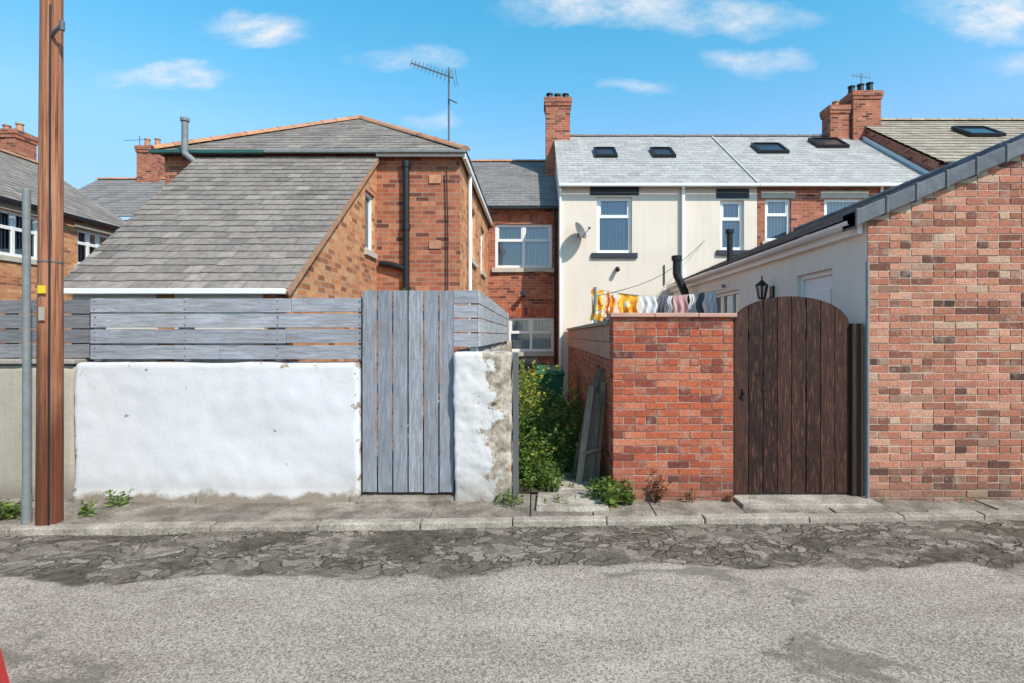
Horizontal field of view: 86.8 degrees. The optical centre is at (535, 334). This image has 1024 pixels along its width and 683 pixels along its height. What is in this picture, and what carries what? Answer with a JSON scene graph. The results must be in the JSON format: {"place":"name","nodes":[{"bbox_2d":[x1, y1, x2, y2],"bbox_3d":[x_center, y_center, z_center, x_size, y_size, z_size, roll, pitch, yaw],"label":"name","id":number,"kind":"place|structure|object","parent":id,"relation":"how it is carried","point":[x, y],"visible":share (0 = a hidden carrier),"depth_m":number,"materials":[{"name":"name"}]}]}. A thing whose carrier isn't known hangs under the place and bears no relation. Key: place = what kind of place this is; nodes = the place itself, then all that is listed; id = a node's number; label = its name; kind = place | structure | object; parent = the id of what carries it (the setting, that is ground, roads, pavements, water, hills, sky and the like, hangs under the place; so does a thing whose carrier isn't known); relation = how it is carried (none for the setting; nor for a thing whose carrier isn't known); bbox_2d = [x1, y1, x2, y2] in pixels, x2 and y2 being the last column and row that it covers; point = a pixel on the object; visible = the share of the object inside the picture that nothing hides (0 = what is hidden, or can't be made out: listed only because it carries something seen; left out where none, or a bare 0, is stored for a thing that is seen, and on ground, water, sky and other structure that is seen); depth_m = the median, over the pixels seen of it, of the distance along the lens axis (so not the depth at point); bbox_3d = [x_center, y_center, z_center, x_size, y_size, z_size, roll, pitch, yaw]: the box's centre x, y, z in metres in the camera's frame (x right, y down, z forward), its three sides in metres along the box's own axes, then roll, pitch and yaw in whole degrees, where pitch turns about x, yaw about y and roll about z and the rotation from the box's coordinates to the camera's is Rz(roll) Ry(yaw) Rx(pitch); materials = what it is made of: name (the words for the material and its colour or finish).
{"place":"outdoors","nodes":[
{"label":"outdoors","id":0,"kind":"place"},
{"bbox_2d":[72,294,263,362],"bbox_3d":[-3.975,0.000,5.843,2.050,0.900,0.025,0,0,0],"label":"lean to windows","id":1,"kind":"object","parent":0,"point":[155,296],"depth_m":5.83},
{"bbox_2d":[377,434,454,488],"bbox_3d":[-7.435,1.680,7.410,13.130,0.060,3.180,0,0,0],"label":"yard concrete","id":2,"kind":"object","parent":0,"point":[423,466],"depth_m":6.73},
{"bbox_2d":[158,166,376,361],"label":"lean to walls","id":3,"kind":"structure","parent":2,"relation":"on","point":[342,265],"depth_m":7.52,"materials":[{"name":"brick"}]},
{"bbox_2d":[64,288,286,293],"bbox_3d":[-3.870,-0.460,5.700,2.460,0.060,0.080,0,0,0],"label":"lean to gutter","id":4,"kind":"object","parent":3,"relation":"attached to","point":[174,290],"visible":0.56,"depth_m":5.66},
{"bbox_2d":[180,117,197,162],"bbox_3d":[-5.496,-3.053,8.900,0.658,0.993,0.140,0,0,-11],"label":"flue pipe","id":5,"kind":"object","parent":3,"relation":"attached to","point":[185,121],"visible":0.63,"depth_m":8.81,"materials":[{"name":"metal"}]},
{"bbox_2d":[64,156,378,289],"bbox_3d":[-4.140,-1.741,7.396,3.040,2.539,3.386,0,0,0],"label":"lean to roof","id":6,"kind":"object","parent":3,"relation":"on","point":[241,251],"visible":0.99,"depth_m":6.92,"materials":[{"name":"tile"}]},
{"bbox_2d":[286,157,379,296],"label":"lean to verge","id":7,"kind":"structure","parent":6,"relation":"attached to","point":[298,278],"depth_m":6.82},
{"bbox_2d":[73,157,372,287],"bbox_3d":[-4.140,-1.730,7.405,3.040,2.535,3.370,0,0,0],"label":"lean to roof boarding","id":8,"kind":"object","parent":3,"relation":"on","point":[227,228],"visible":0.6,"depth_m":6.92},
{"bbox_2d":[365,191,371,250],"bbox_3d":[-2.765,-1.825,8.730,0.070,0.950,0.500,0,0,0],"label":"lean to window frame","id":9,"kind":"object","parent":3,"relation":"in","point":[368,196],"visible":0.32,"depth_m":8.92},
{"bbox_2d":[0,501,1023,682],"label":"road","id":10,"kind":"structure","parent":0,"point":[928,614],"depth_m":3.48,"materials":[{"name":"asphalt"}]},
{"bbox_2d":[0,493,1023,535],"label":"pavement","id":11,"kind":"structure","parent":0,"point":[144,518],"depth_m":5.09,"materials":[{"name":"concrete"}]},
{"bbox_2d":[0,491,34,519],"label":"pavement weed","id":12,"kind":"object","parent":11,"relation":"on","point":[8,512],"visible":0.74,"depth_m":4.95,"materials":[{"name":"green plant"}]},
{"bbox_2d":[21,188,31,524],"bbox_3d":[-4.600,0.209,4.880,0.076,3.081,0.076,0,0,0],"label":"grey steel post","id":13,"kind":"object","parent":11,"relation":"on","point":[26,507],"visible":0.86,"depth_m":4.86,"materials":[{"name":"metal"}]},
{"bbox_2d":[35,0,64,525],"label":"telegraph pole","id":14,"kind":"object","parent":11,"relation":"on","point":[49,482],"visible":0.98,"depth_m":4.83,"materials":[{"name":"wood"}]},
{"bbox_2d":[104,489,133,506],"bbox_3d":[-4.132,1.610,5.334,0.250,0.170,0.196,0,0,0],"label":"pavement weed","id":15,"kind":"object","parent":11,"relation":"on","point":[111,502],"visible":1,"depth_m":5.33,"materials":[{"name":"green plant"}]},
{"bbox_2d":[357,291,454,505],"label":"grey boarded gate","id":16,"kind":"structure","parent":11,"relation":"on","point":[400,388],"depth_m":5.54,"materials":[{"name":"paint"}]},
{"bbox_2d":[453,351,518,501],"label":"gate pier","id":17,"kind":"structure","parent":11,"relation":"on","point":[486,443],"depth_m":5.47,"materials":[{"name":"paint"}]},
{"bbox_2d":[494,488,524,506],"bbox_3d":[-0.283,1.605,5.412,0.271,0.180,0.286,0,0,-30],"label":"pavement weed","id":18,"kind":"object","parent":11,"relation":"on","point":[511,500],"visible":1,"depth_m":5.37,"materials":[{"name":"green plant"}]},
{"bbox_2d":[582,475,637,506],"bbox_3d":[0.790,1.553,5.466,0.631,0.308,0.509,0,0,-29],"label":"dandelion clump","id":19,"kind":"object","parent":11,"relation":"on","point":[614,492],"visible":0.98,"depth_m":5.38,"materials":[{"name":"green plant"}]},
{"bbox_2d":[648,469,671,503],"bbox_3d":[1.241,1.524,5.433,0.192,0.343,0.222,0,0,-40],"label":"dry weed","id":20,"kind":"object","parent":11,"relation":"on","point":[656,497],"visible":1,"depth_m":5.46,"materials":[{"name":"brown plant"}]},
{"bbox_2d":[609,317,732,500],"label":"front bricks","id":21,"kind":"object","parent":11,"relation":"on","point":[684,416],"visible":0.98,"depth_m":5.54,"materials":[{"name":"brick"}]},
{"bbox_2d":[610,317,732,499],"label":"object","id":22,"kind":"object","parent":11,"relation":"on","point":[678,424],"visible":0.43,"depth_m":5.54,"materials":[{"name":"concrete"}]},
{"bbox_2d":[607,313,736,317],"bbox_3d":[1.405,-0.204,5.660,1.290,0.045,0.320,0,0,0],"label":"coping","id":23,"kind":"object","parent":22,"relation":"on","point":[610,315],"visible":0.8,"depth_m":5.50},
{"bbox_2d":[733,296,881,508],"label":"arched wooden gate","id":24,"kind":"structure","parent":11,"relation":"on","point":[772,458],"depth_m":5.60,"materials":[{"name":"brown wood"}]},
{"bbox_2d":[0,0,1023,219],"label":"sky","id":25,"kind":"structure","parent":0,"point":[133,68],"materials":[{"name":"blue"}]},
{"bbox_2d":[519,492,537,516],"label":"ground","id":26,"kind":"structure","parent":0,"point":[530,498],"depth_m":6.10,"materials":[{"name":"concrete"}]},
{"bbox_2d":[0,364,75,498],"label":"old rendered wall","id":27,"kind":"structure","parent":26,"relation":"on","point":[10,431],"depth_m":5.56,"materials":[{"name":"paint"}]},
{"bbox_2d":[0,358,93,363],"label":"wall coping","id":28,"kind":"object","parent":27,"relation":"on","point":[33,361],"depth_m":5.53,"materials":[{"name":"concrete"}]},
{"bbox_2d":[0,300,93,364],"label":"weathered slat fence","id":29,"kind":"object","parent":28,"relation":"on","point":[78,322],"visible":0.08,"depth_m":5.68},
{"bbox_2d":[0,201,115,343],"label":"walls","id":30,"kind":"structure","parent":26,"relation":"on","point":[10,280],"depth_m":12.93,"materials":[{"name":"orange brick"}]},
{"bbox_2d":[2,213,21,254],"bbox_3d":[-12.600,-2.325,12.200,0.001,1.650,2.400,0,0,0],"label":"window interior","id":31,"kind":"object","parent":30,"relation":"attached to","point":[7,235],"depth_m":12.88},
{"bbox_2d":[0,208,37,259],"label":"window frame","id":32,"kind":"object","parent":30,"relation":"attached to","point":[11,222],"visible":0.88,"depth_m":12.50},
{"bbox_2d":[0,213,20,254],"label":"window blind","id":33,"kind":"object","parent":32,"relation":"attached to","point":[8,235],"depth_m":12.49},
{"bbox_2d":[0,201,114,267],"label":"sills","id":34,"kind":"structure","parent":30,"relation":"attached to","point":[8,206],"depth_m":12.86,"materials":[{"name":"stone"}]},
{"bbox_2d":[0,196,119,229],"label":"gutter","id":35,"kind":"object","parent":30,"relation":"attached to","point":[9,200],"depth_m":13.72,"materials":[{"name":"black plastic"}]},
{"bbox_2d":[0,151,125,226],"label":"roof","id":36,"kind":"structure","parent":30,"relation":"on","point":[26,176],"depth_m":14.66,"materials":[{"name":"tile"}]},
{"bbox_2d":[0,128,37,160],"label":"chimney stack","id":37,"kind":"object","parent":36,"relation":"on","point":[18,142],"visible":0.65,"depth_m":16.50,"materials":[{"name":"red brick"}]},
{"bbox_2d":[78,229,108,263],"bbox_3d":[-12.095,-2.325,14.725,0.070,0.950,1.150,0,0,0],"label":"window frame","id":38,"kind":"object","parent":30,"relation":"attached to","point":[87,244],"visible":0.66,"depth_m":14.57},
{"bbox_2d":[72,361,364,503],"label":"whitewashed wall","id":39,"kind":"structure","parent":26,"relation":"on","point":[282,432],"depth_m":5.50,"materials":[{"name":"paint"}]},
{"bbox_2d":[90,298,362,360],"bbox_3d":[-3.184,-0.056,5.617,2.828,0.652,0.105,0,0,0],"label":"horizontal slat fence","id":40,"kind":"object","parent":39,"relation":"on","point":[189,321],"visible":0.98,"depth_m":5.57,"materials":[{"name":"paint"}]},
{"bbox_2d":[460,157,487,348],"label":"side walls","id":41,"kind":"structure","parent":26,"relation":"on","point":[479,225],"depth_m":11.34,"materials":[{"name":"orange brick"}]},
{"bbox_2d":[165,154,459,433],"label":"front wall","id":42,"kind":"structure","parent":41,"relation":"attached to","point":[428,222],"depth_m":9.10,"materials":[{"name":"brown brick"}]},
{"bbox_2d":[148,149,465,154],"bbox_3d":[-3.775,-3.030,8.950,5.230,0.060,0.100,0,0,0],"label":"front gutter","id":43,"kind":"object","parent":42,"relation":"attached to","point":[364,150],"depth_m":8.90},
{"bbox_2d":[378,160,447,433],"bbox_3d":[-2.047,-0.625,9.031,1.159,4.550,0.137,0,0,0],"label":"soil pipe","id":44,"kind":"object","parent":42,"relation":"attached to","point":[405,267],"visible":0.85,"depth_m":8.99,"materials":[{"name":"black plastic"}]},
{"bbox_2d":[429,175,440,248],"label":"air bricks","id":45,"kind":"object","parent":42,"relation":"attached to","point":[434,179],"visible":1,"depth_m":9.08,"materials":[{"name":"brick"}]},
{"bbox_2d":[161,118,492,219],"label":"roof","id":46,"kind":"structure","parent":41,"relation":"on","point":[341,135],"depth_m":9.68,"materials":[{"name":"tile"}]},
{"bbox_2d":[151,115,361,148],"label":"hip tiles","id":47,"kind":"object","parent":46,"relation":"attached to","point":[200,140],"visible":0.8,"depth_m":9.97,"materials":[{"name":"ceramic"}]},
{"bbox_2d":[161,122,491,219],"bbox_3d":[-3.765,-3.843,11.990,5.210,1.590,6.020,0,0,0],"label":"roof boarding","id":48,"kind":"object","parent":46,"relation":"on","point":[369,153],"visible":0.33,"depth_m":11.28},
{"bbox_2d":[359,116,469,150],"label":"hip tiles","id":49,"kind":"object","parent":46,"relation":"attached to","point":[437,139],"visible":0.96,"depth_m":9.89,"materials":[{"name":"ceramic"}]},
{"bbox_2d":[410,61,457,146],"bbox_3d":[-1.752,-3.846,9.294,0.841,1.792,0.108,0,0,7],"label":"tv aerial","id":50,"kind":"object","parent":46,"relation":"attached to","point":[448,76],"visible":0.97,"depth_m":9.29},
{"bbox_2d":[376,153,491,332],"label":"fascia","id":51,"kind":"structure","parent":41,"relation":"attached to","point":[471,178],"depth_m":9.97,"materials":[{"name":"white plastic"}]},
{"bbox_2d":[757,187,891,253],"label":"walls","id":52,"kind":"structure","parent":26,"relation":"on","point":[806,204],"depth_m":13.50,"materials":[{"name":"red brick"}]},
{"bbox_2d":[765,199,789,240],"bbox_3d":[6.045,-2.880,13.595,0.650,1.060,0.070,0,0,0],"label":"window frame","id":53,"kind":"object","parent":52,"relation":"attached to","point":[786,213],"visible":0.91,"depth_m":13.56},
{"bbox_2d":[767,203,785,237],"bbox_3d":[6.042,-2.880,13.695,0.583,1.000,0.030,0,0,0],"label":"window blind","id":54,"kind":"object","parent":53,"relation":"attached to","point":[775,222],"depth_m":13.70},
{"bbox_2d":[761,191,868,245],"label":"lintels","id":55,"kind":"object","parent":52,"relation":"attached to","point":[823,194],"visible":0.69,"depth_m":13.48,"materials":[{"name":"stone"}]},
{"bbox_2d":[714,136,922,182],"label":"roof","id":56,"kind":"structure","parent":52,"relation":"on","point":[877,162],"depth_m":14.75,"materials":[{"name":"tile"}]},
{"bbox_2d":[712,134,826,136],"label":"ridge tiles","id":57,"kind":"object","parent":56,"relation":"on","point":[798,135],"visible":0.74,"depth_m":16.91,"materials":[{"name":"stone"}]},
{"bbox_2d":[750,142,789,153],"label":"rooflight frame","id":58,"kind":"object","parent":56,"relation":"attached to","point":[761,151],"visible":0.89,"depth_m":15.45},
{"bbox_2d":[807,137,849,147],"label":"rooflight frame","id":59,"kind":"object","parent":56,"relation":"attached to","point":[819,145],"visible":0.91,"depth_m":15.94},
{"bbox_2d":[820,105,851,138],"bbox_3d":[9.400,-6.225,16.950,0.700,1.750,0.600,0,0,0],"label":"side chimney stack","id":60,"kind":"object","parent":56,"relation":"on","point":[835,119],"visible":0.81,"depth_m":16.70,"materials":[{"name":"red brick"}]},
{"bbox_2d":[759,136,929,191],"bbox_3d":[7.802,-2.353,15.145,4.596,8.005,3.770,0,0,0],"label":"gutter and verge","id":61,"kind":"object","parent":52,"relation":"attached to","point":[896,156],"visible":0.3,"depth_m":13.32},
{"bbox_2d":[666,133,1023,500],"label":"brick outbuilding","id":62,"kind":"structure","parent":26,"relation":"on","point":[921,278],"depth_m":5.54,"materials":[{"name":"red brick"}]},
{"bbox_2d":[715,290,738,317],"bbox_3d":[3.495,-0.435,9.775,0.070,0.670,1.450,0,0,0],"label":"window frame","id":63,"kind":"structure","parent":62,"relation":"in","point":[733,293],"depth_m":9.97,"materials":[{"name":"white plastic"}]},
{"bbox_2d":[755,276,774,299],"bbox_3d":[3.270,-0.664,7.750,0.260,0.372,0.173,0,0,0],"label":"wall lantern","id":64,"kind":"object","parent":62,"relation":"attached to","point":[761,283],"depth_m":7.73,"materials":[{"name":"black metal"}]},
{"bbox_2d":[801,269,831,451],"bbox_3d":[3.485,0.415,6.625,0.070,2.370,0.850,0,0,0],"label":"door","id":65,"kind":"structure","parent":62,"relation":"in","point":[818,285],"depth_m":6.68,"materials":[{"name":"white plastic"}]},
{"bbox_2d":[926,164,946,170],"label":"walls","id":66,"kind":"structure","parent":26,"relation":"on","point":[935,167],"depth_m":13.69,"materials":[{"name":"red brick"}]},
{"bbox_2d":[839,90,883,139],"bbox_3d":[10.175,-5.675,16.950,0.950,3.650,0.800,0,0,0],"label":"chimney stack","id":67,"kind":"object","parent":66,"relation":"on","point":[866,108],"visible":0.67,"depth_m":16.60,"materials":[{"name":"red brick"}]},
{"bbox_2d":[865,129,939,168],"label":"gable","id":68,"kind":"structure","parent":66,"relation":"on","point":[920,160],"depth_m":14.88,"materials":[{"name":"red brick"}]},
{"bbox_2d":[519,401,604,491],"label":"garden soil","id":69,"kind":"structure","parent":0,"point":[525,489],"depth_m":5.83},
{"bbox_2d":[458,341,511,351],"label":"garden boundary wall","id":70,"kind":"structure","parent":69,"relation":"on","point":[496,347],"depth_m":8.74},
{"bbox_2d":[454,290,508,351],"bbox_3d":[-0.713,-0.105,8.574,0.265,0.710,6.052,0,0,0],"label":"side slat fence","id":71,"kind":"object","parent":70,"relation":"on","point":[473,325],"visible":1,"depth_m":5.56,"materials":[{"name":"paint"}]},
{"bbox_2d":[438,357,602,491],"bbox_3d":[-0.374,0.952,8.975,2.642,1.443,7.173,0,0,0],"label":"garden bush","id":72,"kind":"object","parent":69,"relation":"on","point":[540,472],"visible":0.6,"depth_m":6.44,"materials":[{"name":"green plant"}]},
{"bbox_2d":[494,360,582,460],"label":"flowering weed tops","id":73,"kind":"object","parent":72,"relation":"on","point":[533,384],"visible":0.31,"depth_m":6.80,"materials":[{"name":"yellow plant"}]},
{"bbox_2d":[487,206,557,364],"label":"wall","id":74,"kind":"structure","parent":69,"relation":"on","point":[505,290],"depth_m":14.50,"materials":[{"name":"red brick"}]},
{"bbox_2d":[492,268,553,355],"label":"sills","id":75,"kind":"structure","parent":74,"relation":"attached to","point":[527,270],"depth_m":14.44,"materials":[{"name":"stone"}]},
{"bbox_2d":[495,224,551,267],"bbox_3d":[-0.335,-2.390,14.595,1.530,1.180,0.070,0,0,0],"label":"window frame","id":76,"kind":"object","parent":74,"relation":"attached to","point":[523,239],"visible":0.96,"depth_m":14.56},
{"bbox_2d":[498,228,548,264],"bbox_3d":[-0.339,-2.390,14.695,1.463,1.120,0.030,0,0,0],"label":"window blind","id":77,"kind":"object","parent":76,"relation":"attached to","point":[505,253],"depth_m":14.70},
{"bbox_2d":[493,214,553,316],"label":"brick arches","id":78,"kind":"structure","parent":74,"relation":"attached to","point":[506,218],"depth_m":14.49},
{"bbox_2d":[509,318,553,351],"bbox_3d":[-0.135,-0.010,14.595,1.230,0.920,0.070,0,0,0],"label":"window frame","id":79,"kind":"object","parent":74,"relation":"attached to","point":[530,331],"visible":0.84,"depth_m":14.56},
{"bbox_2d":[511,320,550,348],"bbox_3d":[-0.139,-0.010,14.695,1.163,0.860,0.030,0,0,0],"label":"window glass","id":80,"kind":"object","parent":79,"relation":"attached to","point":[520,341],"depth_m":14.70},
{"bbox_2d":[491,206,557,364],"bbox_3d":[-0.310,-0.880,14.357,1.780,5.060,0.194,0,0,0],"label":"gutter","id":81,"kind":"object","parent":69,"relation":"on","point":[555,208],"visible":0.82,"depth_m":14.39,"materials":[{"name":"black plastic"}]},
{"bbox_2d":[519,358,539,380],"bbox_3d":[-0.200,1.115,13.221,0.595,1.069,0.777,0,0,0],"label":"black wheelie bin","id":82,"kind":"object","parent":69,"relation":"on","point":[528,361],"visible":0.3,"depth_m":12.89,"materials":[{"name":"plastic"}]},
{"bbox_2d":[533,365,564,417],"bbox_3d":[0.240,1.115,10.221,0.595,1.069,0.777,0,0,0],"label":"wheelie bin","id":83,"kind":"object","parent":69,"relation":"on","point":[556,383],"visible":0.52,"depth_m":9.89,"materials":[{"name":"green plastic"}]},
{"bbox_2d":[568,346,609,481],"bbox_3d":[0.890,0.985,9.625,0.180,1.430,7.650,0,0,0],"label":"side brickwork","id":84,"kind":"object","parent":69,"relation":"on","point":[587,364],"visible":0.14,"depth_m":8.08,"materials":[{"name":"red brick"}]},
{"bbox_2d":[568,325,609,358],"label":"side upper blocks","id":85,"kind":"structure","parent":84,"relation":"on","point":[594,340],"depth_m":7.61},
{"bbox_2d":[556,163,756,400],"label":"walls","id":86,"kind":"structure","parent":69,"relation":"on","point":[655,228],"depth_m":13.50,"materials":[{"name":"paint"}]},
{"bbox_2d":[544,97,571,181],"bbox_3d":[0.675,-5.575,16.925,0.850,3.450,0.750,0,0,0],"label":"chimney stack","id":87,"kind":"object","parent":86,"relation":"on","point":[557,110],"visible":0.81,"depth_m":16.60,"materials":[{"name":"red brick"}]},
{"bbox_2d":[600,202,625,249],"bbox_3d":[1.960,-2.750,14.120,1.480,2.000,0.001,0,0,0],"label":"window interior","id":88,"kind":"object","parent":86,"relation":"attached to","point":[611,227],"depth_m":14.12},
{"bbox_2d":[597,198,630,252],"bbox_3d":[1.960,-2.750,13.615,0.880,1.400,0.070,0,0,0],"label":"window frame","id":89,"kind":"object","parent":86,"relation":"attached to","point":[600,216],"visible":0.89,"depth_m":13.58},
{"bbox_2d":[601,202,627,249],"bbox_3d":[1.956,-2.750,13.715,0.813,1.340,0.030,0,0,0],"label":"window blind","id":90,"kind":"object","parent":89,"relation":"attached to","point":[614,227],"depth_m":13.71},
{"bbox_2d":[554,136,756,182],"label":"roof","id":91,"kind":"structure","parent":86,"relation":"on","point":[713,166],"depth_m":14.76,"materials":[{"name":"tile"}]},
{"bbox_2d":[570,134,711,135],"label":"ridge tiles","id":92,"kind":"object","parent":91,"relation":"on","point":[640,134],"visible":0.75,"depth_m":16.91,"materials":[{"name":"stone"}]},
{"bbox_2d":[649,147,675,157],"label":"rooflight frame","id":93,"kind":"object","parent":91,"relation":"attached to","point":[655,155],"visible":0.91,"depth_m":15.13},
{"bbox_2d":[559,183,759,366],"bbox_3d":[3.030,-1.040,13.377,4.940,5.380,0.235,0,0,0],"label":"gutter and downpipe","id":94,"kind":"object","parent":86,"relation":"attached to","point":[681,185],"visible":0.67,"depth_m":13.40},
{"bbox_2d":[590,187,748,257],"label":"lintels and sills","id":95,"kind":"object","parent":86,"relation":"attached to","point":[732,193],"visible":0.78,"depth_m":13.48,"materials":[{"name":"paint"}]},
{"bbox_2d":[720,201,742,249],"bbox_3d":[4.900,-2.745,13.615,0.600,1.250,0.070,0,0,0],"label":"window frame","id":96,"kind":"object","parent":86,"relation":"attached to","point":[740,212],"visible":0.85,"depth_m":13.58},
{"bbox_2d":[722,205,738,246],"bbox_3d":[4.896,-2.745,13.715,0.533,1.190,0.030,0,0,0],"label":"window blind","id":97,"kind":"object","parent":96,"relation":"attached to","point":[735,224],"depth_m":13.71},
{"bbox_2d":[536,469,608,513],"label":"garden path","id":98,"kind":"structure","parent":0,"point":[566,491],"depth_m":5.44,"materials":[{"name":"concrete"}]},
{"bbox_2d":[572,368,605,482],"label":"leaning planks","id":99,"kind":"object","parent":98,"relation":"on","point":[588,452],"visible":0.89,"depth_m":6.01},
{"bbox_2d":[865,121,1021,163],"bbox_3d":[16.055,-5.553,17.300,11.890,2.570,7.800,0,0,0],"label":"roof boarding","id":100,"kind":"object","parent":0,"point":[925,154],"visible":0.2,"depth_m":16.05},
{"bbox_2d":[866,121,1023,161],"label":"roof","id":101,"kind":"structure","parent":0,"point":[909,132],"depth_m":15.55,"materials":[{"name":"grey tile"}]},
{"bbox_2d":[881,118,1023,120],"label":"ridge tiles","id":102,"kind":"object","parent":101,"relation":"on","point":[952,119],"visible":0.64,"depth_m":17.19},
{"bbox_2d":[951,126,1006,135],"bbox_3d":[12.900,-5.957,15.775,1.000,0.579,0.801,0,0,0],"label":"rooflight frame","id":103,"kind":"object","parent":101,"relation":"attached to","point":[965,132],"visible":0.89,"depth_m":15.64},
{"bbox_3d":[2.175,1.680,9.640,2.370,0.060,7.620,0,0,0],"label":"yard concrete","id":104,"kind":"object","parent":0,"visible":0},
{"bbox_2d":[590,284,725,322],"bbox_3d":[2.160,0.376,9.620,2.400,2.549,0.119,0,0,0],"label":"washing line","id":105,"kind":"object","parent":104,"relation":"on","point":[626,303],"visible":0.91,"depth_m":9.60,"materials":[{"name":"multicoloured fabric"}]},
{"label":"walls","id":106,"kind":"object","parent":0,"visible":0},
{"bbox_2d":[471,162,557,205],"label":"roof","id":107,"kind":"structure","parent":106,"relation":"on","point":[541,189],"depth_m":15.97,"materials":[{"name":"tile"}]},
{"bbox_2d":[470,159,544,161],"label":"ridge tiles","id":108,"kind":"object","parent":107,"relation":"on","point":[507,160],"visible":0.27,"depth_m":17.94,"materials":[{"name":"tile"}]},
{"bbox_3d":[-12.000,-4.988,19.500,10.000,2.100,3.000,0,0,0],"label":"roof boarding","id":109,"kind":"object","parent":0,"visible":0},
{"bbox_2d":[78,179,164,215],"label":"roof","id":110,"kind":"structure","parent":109,"relation":"on","point":[104,193],"depth_m":19.72,"materials":[{"name":"tile"}]},
{"bbox_2d":[134,145,164,181],"bbox_3d":[-14.900,-5.800,21.000,0.900,2.900,0.700,0,0,0],"label":"chimney stack","id":111,"kind":"object","parent":110,"relation":"on","point":[150,167],"visible":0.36,"depth_m":20.70,"materials":[{"name":"red brick"}]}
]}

